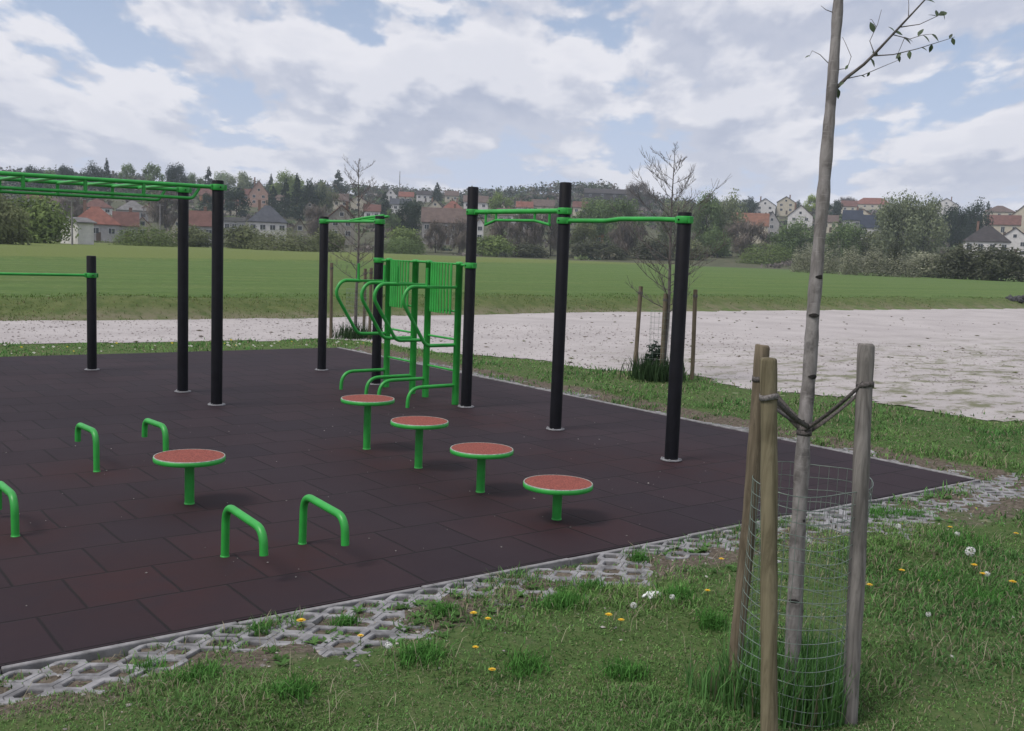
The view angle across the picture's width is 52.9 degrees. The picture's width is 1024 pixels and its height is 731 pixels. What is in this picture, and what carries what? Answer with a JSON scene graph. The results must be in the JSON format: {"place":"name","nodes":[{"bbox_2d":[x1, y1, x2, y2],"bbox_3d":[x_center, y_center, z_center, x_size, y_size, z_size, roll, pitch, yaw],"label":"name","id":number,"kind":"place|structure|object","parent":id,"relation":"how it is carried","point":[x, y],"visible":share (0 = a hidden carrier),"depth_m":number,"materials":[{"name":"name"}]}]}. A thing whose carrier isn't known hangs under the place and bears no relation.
{"place":"outdoors","nodes":[
{"label":"outdoors","id":0,"kind":"place"},
{"bbox_2d":[0,180,1023,730],"bbox_3d":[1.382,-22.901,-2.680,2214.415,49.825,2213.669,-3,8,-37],"label":"ground","id":1,"kind":"structure","parent":0,"point":[142,272],"depth_m":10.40,"materials":[{"name":"green plant"}]},
{"bbox_2d":[0,193,33,244],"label":"bush","id":2,"kind":"object","parent":1,"relation":"on","point":[12,229],"visible":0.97,"depth_m":111.58,"materials":[{"name":"green plant"}]},
{"bbox_2d":[6,194,80,243],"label":"bush","id":3,"kind":"object","parent":1,"relation":"on","point":[45,225],"visible":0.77,"depth_m":142.01,"materials":[{"name":"green plant"}]},
{"bbox_2d":[57,193,88,216],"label":"bare tree","id":4,"kind":"object","parent":1,"relation":"on","point":[76,211],"visible":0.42,"depth_m":296.64,"materials":[{"name":"grey plant"}]},
{"bbox_2d":[60,217,96,244],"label":"shed","id":5,"kind":"structure","parent":1,"relation":"on","point":[85,232],"depth_m":151.76,"materials":[{"name":"white paint"}]},
{"bbox_2d":[79,160,112,190],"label":"broadleaf tree","id":6,"kind":"object","parent":1,"relation":"on","point":[96,173],"visible":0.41,"depth_m":505.34,"materials":[{"name":"green plant"}]},
{"bbox_2d":[78,200,120,241],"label":"house","id":7,"kind":"structure","parent":1,"relation":"on","point":[105,225],"depth_m":235.52,"materials":[{"name":"red tile"}]},
{"bbox_2d":[112,208,139,240],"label":"house","id":8,"kind":"structure","parent":1,"relation":"on","point":[128,219],"depth_m":248.30,"materials":[{"name":"red tile"}]},
{"bbox_2d":[106,222,177,246],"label":"bush","id":9,"kind":"object","parent":1,"relation":"on","point":[146,241],"visible":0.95,"depth_m":164.93,"materials":[{"name":"green plant"}]},
{"bbox_2d":[140,190,177,229],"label":"bare tree","id":10,"kind":"object","parent":1,"relation":"on","point":[167,217],"visible":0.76,"depth_m":308.39,"materials":[{"name":"grey plant"}]},
{"bbox_2d":[165,162,189,194],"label":"broadleaf tree","id":11,"kind":"object","parent":1,"relation":"on","point":[174,174],"visible":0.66,"depth_m":522.66,"materials":[{"name":"green plant"}]},
{"bbox_2d":[164,224,211,247],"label":"bush","id":12,"kind":"object","parent":1,"relation":"on","point":[195,233],"visible":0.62,"depth_m":184.90,"materials":[{"name":"green plant"}]},
{"bbox_2d":[189,206,211,242],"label":"house","id":13,"kind":"structure","parent":1,"relation":"on","point":[202,219],"depth_m":248.42,"materials":[{"name":"red tile"}]},
{"bbox_2d":[224,186,252,217],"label":"broadleaf tree","id":14,"kind":"object","parent":1,"relation":"on","point":[231,196],"visible":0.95,"depth_m":397.70,"materials":[{"name":"green plant"}]},
{"bbox_2d":[223,222,266,248],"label":"bush","id":15,"kind":"object","parent":1,"relation":"on","point":[243,235],"visible":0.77,"depth_m":184.63,"materials":[{"name":"green plant"}]},
{"bbox_2d":[249,177,268,206],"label":"house","id":16,"kind":"structure","parent":1,"relation":"on","point":[258,191],"depth_m":520.61,"materials":[{"name":"paint"}]},
{"bbox_2d":[247,200,287,242],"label":"house","id":17,"kind":"structure","parent":1,"relation":"on","point":[266,217],"depth_m":274.47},
{"bbox_2d":[242,226,318,251],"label":"bush","id":18,"kind":"object","parent":1,"relation":"on","point":[301,246],"visible":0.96,"depth_m":174.79,"materials":[{"name":"green plant"}]},
{"bbox_2d":[275,178,291,217],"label":"conifer tree","id":19,"kind":"object","parent":1,"relation":"on","point":[284,206],"visible":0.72,"depth_m":423.08,"materials":[{"name":"green plant"}]},
{"bbox_2d":[268,168,305,200],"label":"broadleaf tree","id":20,"kind":"object","parent":1,"relation":"on","point":[278,187],"visible":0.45,"depth_m":519.19,"materials":[{"name":"green plant"}]},
{"bbox_2d":[287,173,305,220],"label":"conifer tree","id":21,"kind":"object","parent":1,"relation":"on","point":[295,198],"visible":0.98,"depth_m":415.92,"materials":[{"name":"green plant"}]},
{"bbox_2d":[300,179,325,216],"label":"broadleaf tree","id":22,"kind":"object","parent":1,"relation":"on","point":[312,197],"visible":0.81,"depth_m":428.64,"materials":[{"name":"green plant"}]},
{"bbox_2d":[303,203,329,236],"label":"bare tree","id":23,"kind":"object","parent":1,"relation":"on","point":[315,214],"visible":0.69,"depth_m":298.54,"materials":[{"name":"grey plant"}]},
{"bbox_2d":[308,227,348,251],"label":"bush","id":24,"kind":"object","parent":1,"relation":"on","point":[332,236],"visible":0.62,"depth_m":192.87,"materials":[{"name":"green plant"}]},
{"bbox_2d":[328,201,354,244],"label":"house","id":25,"kind":"structure","parent":1,"relation":"on","point":[337,214],"depth_m":280.82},
{"bbox_2d":[369,236,431,254],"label":"bush","id":26,"kind":"object","parent":1,"relation":"on","point":[408,246],"visible":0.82,"depth_m":219.78,"materials":[{"name":"green plant"}]},
{"bbox_2d":[384,225,425,252],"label":"bush","id":27,"kind":"object","parent":1,"relation":"on","point":[403,233],"visible":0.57,"depth_m":258.50,"materials":[{"name":"green plant"}]},
{"bbox_2d":[392,198,423,233],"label":"broadleaf tree","id":28,"kind":"object","parent":1,"relation":"on","point":[410,208],"visible":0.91,"depth_m":346.94,"materials":[{"name":"green plant"}]},
{"bbox_2d":[422,217,447,252],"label":"bare tree","id":29,"kind":"object","parent":1,"relation":"on","point":[441,233],"visible":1,"depth_m":260.03,"materials":[{"name":"grey plant"}]},
{"bbox_2d":[421,204,466,244],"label":"house","id":30,"kind":"structure","parent":1,"relation":"on","point":[429,214],"depth_m":306.65,"materials":[{"name":"tile"}]},
{"bbox_2d":[444,216,466,252],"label":"bare tree","id":31,"kind":"object","parent":1,"relation":"on","point":[459,239],"visible":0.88,"depth_m":260.06,"materials":[{"name":"grey plant"}]},
{"bbox_2d":[0,348,972,669],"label":"playground mat","id":32,"kind":"object","parent":1,"relation":"on","point":[84,552],"visible":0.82,"depth_m":7.59,"materials":[{"name":"rubber"}]},
{"bbox_2d":[0,481,19,536],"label":"push up bar","id":33,"kind":"object","parent":32,"relation":"on","point":[8,491],"visible":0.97,"depth_m":5.97,"materials":[{"name":"green paint"}]},
{"bbox_2d":[0,256,99,370],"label":"bar","id":34,"kind":"object","parent":32,"relation":"on","point":[91,275],"visible":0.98,"depth_m":13.44,"materials":[{"name":"green paint"}]},
{"bbox_2d":[75,423,99,471],"bbox_3d":[-3.268,0.625,7.912,0.051,0.346,0.578,-3,8,-37],"label":"push up bar","id":35,"kind":"object","parent":32,"relation":"on","point":[96,448],"visible":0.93,"depth_m":7.71,"materials":[{"name":"green paint"}]},
{"bbox_2d":[0,171,226,405],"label":"monkey bars","id":36,"kind":"object","parent":32,"relation":"on","point":[218,188],"visible":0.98,"depth_m":10.91,"materials":[{"name":"green paint"}]},
{"bbox_2d":[142,418,168,451],"bbox_3d":[-2.852,0.606,8.224,0.051,0.346,0.578,-3,8,-37],"label":"push up bar","id":37,"kind":"object","parent":32,"relation":"on","point":[160,425],"visible":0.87,"depth_m":8.07,"materials":[{"name":"green paint"}]},
{"bbox_2d":[153,449,225,504],"bbox_3d":[-2.153,0.776,6.868,0.464,0.356,0.464,3,6,7],"label":"stepping disc","id":38,"kind":"object","parent":32,"relation":"on","point":[189,460],"visible":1,"depth_m":6.83,"materials":[{"name":"green paint"}]},
{"bbox_2d":[220,505,267,557],"bbox_3d":[-1.443,0.956,5.533,0.051,0.346,0.578,-3,8,-37],"label":"push up bar","id":39,"kind":"object","parent":32,"relation":"on","point":[250,521],"visible":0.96,"depth_m":5.55,"materials":[{"name":"green paint"}]},
{"bbox_2d":[298,494,348,545],"bbox_3d":[-1.072,0.936,5.837,0.051,0.346,0.578,-3,8,-37],"label":"push up bar","id":40,"kind":"object","parent":32,"relation":"on","point":[339,515],"visible":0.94,"depth_m":5.84,"materials":[{"name":"green paint"}]},
{"bbox_2d":[341,394,394,449],"bbox_3d":[-1.259,0.520,8.947,0.464,0.478,0.464,6,7,31],"label":"stepping disc","id":41,"kind":"object","parent":32,"relation":"on","point":[367,401],"visible":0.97,"depth_m":8.91,"materials":[{"name":"green paint"}]},
{"bbox_2d":[390,416,448,468],"bbox_3d":[-0.746,0.647,8.254,0.464,0.416,0.464,3,6,5],"label":"stepping disc","id":42,"kind":"object","parent":32,"relation":"on","point":[418,424],"visible":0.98,"depth_m":8.22,"materials":[{"name":"green paint"}]},
{"bbox_2d":[450,442,513,492],"bbox_3d":[-0.226,0.779,7.518,0.464,0.354,0.464,6,7,30],"label":"stepping disc","id":43,"kind":"object","parent":32,"relation":"on","point":[481,452],"visible":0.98,"depth_m":7.48,"materials":[{"name":"green paint"}]},
{"bbox_2d":[315,182,693,461],"bbox_3d":[-0.840,-0.735,11.436,0.864,2.500,7.090,-3,8,-37],"label":"pull up rig","id":44,"kind":"object","parent":32,"relation":"on","point":[389,275],"visible":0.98,"depth_m":11.49,"materials":[{"name":"green paint"}]},
{"bbox_2d":[523,475,592,520],"bbox_3d":[0.300,0.912,6.824,0.464,0.281,0.464,6,7,29],"label":"stepping disc","id":45,"kind":"object","parent":32,"relation":"on","point":[557,487],"visible":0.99,"depth_m":6.78,"materials":[{"name":"green paint"}]},
{"bbox_2d":[0,347,980,674],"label":"kerb","id":46,"kind":"structure","parent":1,"relation":"on","point":[90,655],"depth_m":5.44,"materials":[{"name":"grey concrete"}]},
{"bbox_2d":[476,234,518,256],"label":"bush","id":47,"kind":"object","parent":1,"relation":"on","point":[492,250],"visible":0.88,"depth_m":246.34,"materials":[{"name":"green plant"}]},
{"bbox_2d":[485,215,517,248],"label":"bare tree","id":48,"kind":"object","parent":1,"relation":"on","point":[498,228],"visible":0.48,"depth_m":257.80,"materials":[{"name":"grey plant"}]},
{"bbox_2d":[0,165,1016,219],"bbox_3d":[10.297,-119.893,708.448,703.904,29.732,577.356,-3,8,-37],"label":"ridge forest","id":49,"kind":"object","parent":1,"relation":"on","point":[578,188],"visible":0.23,"depth_m":708.53,"materials":[{"name":"green plant"}]},
{"bbox_2d":[0,292,1017,320],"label":"meadow grass","id":50,"kind":"structure","parent":1,"relation":"on","point":[76,295],"depth_m":27.06,"materials":[{"name":"green plant"}]},
{"bbox_2d":[0,347,1023,704],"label":"lattice paving","id":51,"kind":"structure","parent":1,"relation":"on","point":[110,671],"depth_m":4.88,"materials":[{"name":"concrete"}]},
{"bbox_2d":[1,476,1022,729],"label":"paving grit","id":52,"kind":"object","parent":51,"relation":"on","point":[495,610],"visible":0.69,"depth_m":4.81,"materials":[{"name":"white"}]},
{"bbox_2d":[262,494,954,664],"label":"lawn weeds","id":53,"kind":"object","parent":51,"relation":"on","point":[314,640],"visible":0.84,"depth_m":5.02,"materials":[{"name":"green plant"}]},
{"bbox_2d":[0,308,1023,421],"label":"gravel lot","id":54,"kind":"structure","parent":1,"relation":"on","point":[914,329],"depth_m":21.11,"materials":[{"name":"beige gravel"}]},
{"bbox_2d":[327,321,383,339],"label":"tuft grass","id":55,"kind":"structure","parent":54,"relation":"on","point":[349,333],"depth_m":19.91,"materials":[{"name":"green"}]},
{"bbox_2d":[318,156,393,337],"bbox_3d":[-3.008,-2.268,19.963,1.641,3.561,1.424,2,6,-1],"label":"bare tree","id":56,"kind":"object","parent":54,"relation":"on","point":[358,261],"visible":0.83,"depth_m":19.86,"materials":[{"name":"brown plant"}]},
{"bbox_2d":[1,181,1023,277],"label":"hillside scrub","id":57,"kind":"object","parent":1,"relation":"on","point":[656,209],"visible":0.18,"depth_m":474.14,"materials":[{"name":"green plant"}]},
{"bbox_2d":[5,503,1023,730],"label":"dry straw","id":58,"kind":"object","parent":1,"relation":"on","point":[614,614],"visible":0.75,"depth_m":4.52,"materials":[{"name":"beige plant"}]},
{"bbox_2d":[508,206,545,250],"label":"bare tree","id":59,"kind":"object","parent":1,"relation":"on","point":[532,231],"visible":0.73,"depth_m":261.49,"materials":[{"name":"grey plant"}]},
{"bbox_2d":[511,242,551,257],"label":"bush","id":60,"kind":"object","parent":1,"relation":"on","point":[525,251],"visible":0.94,"depth_m":254.12,"materials":[{"name":"green plant"}]},
{"bbox_2d":[537,206,558,255],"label":"bare tree","id":61,"kind":"object","parent":1,"relation":"on","point":[553,227],"visible":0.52,"depth_m":264.98,"materials":[{"name":"grey plant"}]},
{"bbox_2d":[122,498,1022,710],"bbox_3d":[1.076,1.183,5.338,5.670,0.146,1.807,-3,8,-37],"label":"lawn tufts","id":62,"kind":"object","parent":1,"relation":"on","point":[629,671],"visible":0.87,"depth_m":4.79,"materials":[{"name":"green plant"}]},
{"bbox_2d":[569,223,599,245],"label":"broadleaf tree","id":63,"kind":"object","parent":1,"relation":"on","point":[585,228],"visible":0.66,"depth_m":270.19,"materials":[{"name":"green plant"}]},
{"bbox_2d":[572,196,612,241],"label":"broadleaf tree","id":64,"kind":"object","parent":1,"relation":"on","point":[591,211],"visible":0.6,"depth_m":323.54,"materials":[{"name":"green plant"}]},
{"bbox_2d":[569,240,631,258],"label":"bush","id":65,"kind":"object","parent":1,"relation":"on","point":[590,248],"visible":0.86,"depth_m":258.75,"materials":[{"name":"green plant"}]},
{"bbox_2d":[584,188,630,201],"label":"house","id":66,"kind":"structure","parent":1,"relation":"on","point":[605,194],"depth_m":664.63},
{"bbox_2d":[600,195,645,245],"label":"broadleaf tree","id":67,"kind":"object","parent":1,"relation":"on","point":[620,209],"visible":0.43,"depth_m":304.35,"materials":[{"name":"green plant"}]},
{"bbox_2d":[605,221,648,255],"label":"bare tree","id":68,"kind":"object","parent":1,"relation":"on","point":[628,236],"visible":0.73,"depth_m":268.52,"materials":[{"name":"grey plant"}]},
{"bbox_2d":[634,286,642,366],"bbox_3d":[1.856,-0.474,15.266,0.074,1.400,0.266,4,7,18],"label":"thin stake","id":69,"kind":"object","parent":1,"relation":"on","point":[637,333],"visible":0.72,"depth_m":15.25,"materials":[{"name":"wood"}]},
{"bbox_2d":[624,181,655,206],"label":"bare tree","id":70,"kind":"object","parent":1,"relation":"on","point":[642,187],"visible":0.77,"depth_m":605.28,"materials":[{"name":"grey plant"}]},
{"bbox_2d":[630,237,675,259],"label":"bush","id":71,"kind":"object","parent":1,"relation":"on","point":[653,243],"visible":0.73,"depth_m":264.37,"materials":[{"name":"green plant"}]},
{"bbox_2d":[619,352,693,383],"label":"tuft grass","id":72,"kind":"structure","parent":1,"relation":"on","point":[654,372],"depth_m":14.84,"materials":[{"name":"green plant"}]},
{"bbox_2d":[607,142,737,363],"bbox_3d":[2.300,-1.467,14.927,1.841,3.470,1.735,4,7,15],"label":"bare tree","id":73,"kind":"object","parent":1,"relation":"on","point":[670,247],"visible":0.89,"depth_m":14.85,"materials":[{"name":"brown plant"}]},
{"bbox_2d":[653,196,697,254],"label":"broadleaf tree","id":74,"kind":"object","parent":1,"relation":"on","point":[660,226],"visible":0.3,"depth_m":288.73,"materials":[{"name":"green plant"}]},
{"bbox_2d":[690,289,697,379],"bbox_3d":[2.679,-0.429,15.180,0.074,1.383,0.120,0,7,-17],"label":"thin stake","id":75,"kind":"object","parent":1,"relation":"on","point":[694,316],"visible":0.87,"depth_m":15.16,"materials":[{"name":"brown wood"}]},
{"bbox_2d":[691,188,724,249],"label":"broadleaf tree","id":76,"kind":"object","parent":1,"relation":"on","point":[711,208],"visible":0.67,"depth_m":315.56,"materials":[{"name":"green plant"}]},
{"bbox_2d":[701,225,732,257],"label":"broadleaf tree","id":77,"kind":"object","parent":1,"relation":"on","point":[723,250],"visible":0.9,"depth_m":287.64,"materials":[{"name":"green plant"}]},
{"bbox_2d":[708,188,748,245],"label":"broadleaf tree","id":78,"kind":"object","parent":1,"relation":"on","point":[731,206],"visible":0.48,"depth_m":318.49,"materials":[{"name":"green plant"}]},
{"bbox_2d":[722,220,771,255],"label":"bare tree","id":79,"kind":"object","parent":1,"relation":"on","point":[750,232],"visible":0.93,"depth_m":294.62,"materials":[{"name":"grey plant"}]},
{"bbox_2d":[728,344,769,681],"bbox_3d":[0.972,0.682,4.248,0.067,1.536,0.242,5,7,23],"label":"timber stake","id":80,"kind":"object","parent":1,"relation":"on","point":[753,459],"visible":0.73,"depth_m":4.22,"materials":[{"name":"brown wood"}]},
{"bbox_2d":[731,213,769,243],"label":"house","id":81,"kind":"structure","parent":1,"relation":"on","point":[758,217],"depth_m":391.39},
{"bbox_2d":[735,239,796,264],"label":"bush","id":82,"kind":"object","parent":1,"relation":"on","point":[761,257],"visible":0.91,"depth_m":265.39,"materials":[{"name":"green plant"}]},
{"bbox_2d":[760,357,777,730],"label":"timber stake","id":83,"kind":"object","parent":1,"relation":"on","point":[769,571],"visible":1,"depth_m":3.77,"materials":[{"name":"brown wood"}]},
{"bbox_2d":[759,393,812,428],"bbox_3d":[1.064,0.179,3.982,0.070,0.192,0.496,6,8,34],"label":"tree tie","id":84,"kind":"object","parent":83,"relation":"attached to","point":[787,413],"visible":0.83,"depth_m":3.91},
{"bbox_2d":[668,609,881,730],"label":"tall grass","id":85,"kind":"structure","parent":1,"relation":"on","point":[723,687],"depth_m":4.08,"materials":[{"name":"green plant"}]},
{"bbox_2d":[776,195,794,215],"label":"house","id":86,"kind":"structure","parent":1,"relation":"on","point":[786,206],"depth_m":578.41,"materials":[{"name":"paint"}]},
{"bbox_2d":[766,216,813,257],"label":"broadleaf tree","id":87,"kind":"object","parent":1,"relation":"on","point":[787,241],"visible":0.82,"depth_m":287.25,"materials":[{"name":"green plant"}]},
{"bbox_2d":[787,202,813,229],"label":"house","id":88,"kind":"structure","parent":1,"relation":"on","point":[801,210],"depth_m":463.88,"materials":[{"name":"paint"}]},
{"bbox_2d":[736,461,873,726],"bbox_3d":[1.169,0.895,4.174,0.464,0.914,0.587,6,7,32],"label":"wire guard","id":89,"kind":"object","parent":1,"relation":"on","point":[816,564],"visible":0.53,"depth_m":4.04,"materials":[{"name":"metal"}]},
{"bbox_2d":[789,237,858,274],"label":"bush","id":90,"kind":"object","parent":1,"relation":"on","point":[805,263],"visible":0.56,"depth_m":156.93,"materials":[{"name":"green plant"}]},
{"bbox_2d":[824,220,866,262],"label":"broadleaf tree","id":91,"kind":"object","parent":1,"relation":"on","point":[845,231],"visible":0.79,"depth_m":273.95,"materials":[{"name":"green plant"}]},
{"bbox_2d":[840,343,874,725],"bbox_3d":[1.348,0.703,4.015,0.070,1.574,0.235,3,6,4],"label":"timber stake","id":92,"kind":"object","parent":1,"relation":"on","point":[860,476],"visible":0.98,"depth_m":3.99,"materials":[{"name":"grey wood"}]},
{"bbox_2d":[796,381,873,435],"bbox_3d":[1.280,0.173,4.088,0.294,0.256,0.070,6,8,34],"label":"tree tie","id":93,"kind":"object","parent":92,"relation":"attached to","point":[804,432],"visible":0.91,"depth_m":4.09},
{"bbox_2d":[782,0,954,692],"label":"young tree","id":94,"kind":"object","parent":1,"relation":"on","point":[801,473],"visible":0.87,"depth_m":4.15,"materials":[{"name":"grey plant"}]},
{"bbox_2d":[855,229,887,260],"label":"broadleaf tree","id":95,"kind":"object","parent":1,"relation":"on","point":[865,240],"visible":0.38,"depth_m":289.14,"materials":[{"name":"green plant"}]},
{"bbox_2d":[837,244,921,277],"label":"bush","id":96,"kind":"object","parent":1,"relation":"on","point":[908,268],"visible":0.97,"depth_m":143.38,"materials":[{"name":"green plant"}]},
{"bbox_2d":[865,188,928,261],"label":"willow tree","id":97,"kind":"object","parent":1,"relation":"on","point":[890,221],"visible":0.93,"depth_m":270.92,"materials":[{"name":"green plant"}]},
{"bbox_2d":[904,250,946,277],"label":"bush","id":98,"kind":"object","parent":1,"relation":"on","point":[926,261],"visible":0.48,"depth_m":155.09,"materials":[{"name":"green plant"}]},
{"bbox_2d":[900,193,951,258],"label":"willow tree","id":99,"kind":"object","parent":1,"relation":"on","point":[930,210],"visible":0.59,"depth_m":274.86,"materials":[{"name":"green plant"}]},
{"bbox_2d":[936,203,968,247],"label":"conifer tree","id":100,"kind":"object","parent":1,"relation":"on","point":[953,237],"visible":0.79,"depth_m":367.27,"materials":[{"name":"green plant"}]},
{"bbox_2d":[929,242,986,279],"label":"bush","id":101,"kind":"object","parent":1,"relation":"on","point":[955,265],"visible":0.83,"depth_m":144.99,"materials":[{"name":"green plant"}]},
{"bbox_2d":[958,197,993,241],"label":"conifer tree","id":102,"kind":"object","parent":1,"relation":"on","point":[970,225],"visible":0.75,"depth_m":403.64,"materials":[{"name":"green plant"}]},
{"bbox_2d":[963,221,1011,256],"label":"house","id":103,"kind":"structure","parent":1,"relation":"on","point":[985,236],"depth_m":317.32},
{"bbox_2d":[967,243,1023,281],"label":"bush","id":104,"kind":"object","parent":1,"relation":"on","point":[996,264],"visible":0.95,"depth_m":139.88,"materials":[{"name":"green plant"}]},
{"bbox_2d":[985,215,1021,234],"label":"house","id":105,"kind":"structure","parent":1,"relation":"on","point":[1003,224],"depth_m":419.97,"materials":[{"name":"red tile"}]},
{"bbox_2d":[1004,227,1023,256],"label":"house","id":106,"kind":"structure","parent":1,"relation":"on","point":[1015,236],"depth_m":329.53,"materials":[{"name":"paint"}]},
{"bbox_2d":[0,0,1023,215],"label":"sky","id":107,"kind":"structure","parent":0,"point":[457,95],"materials":[{"name":"white"}]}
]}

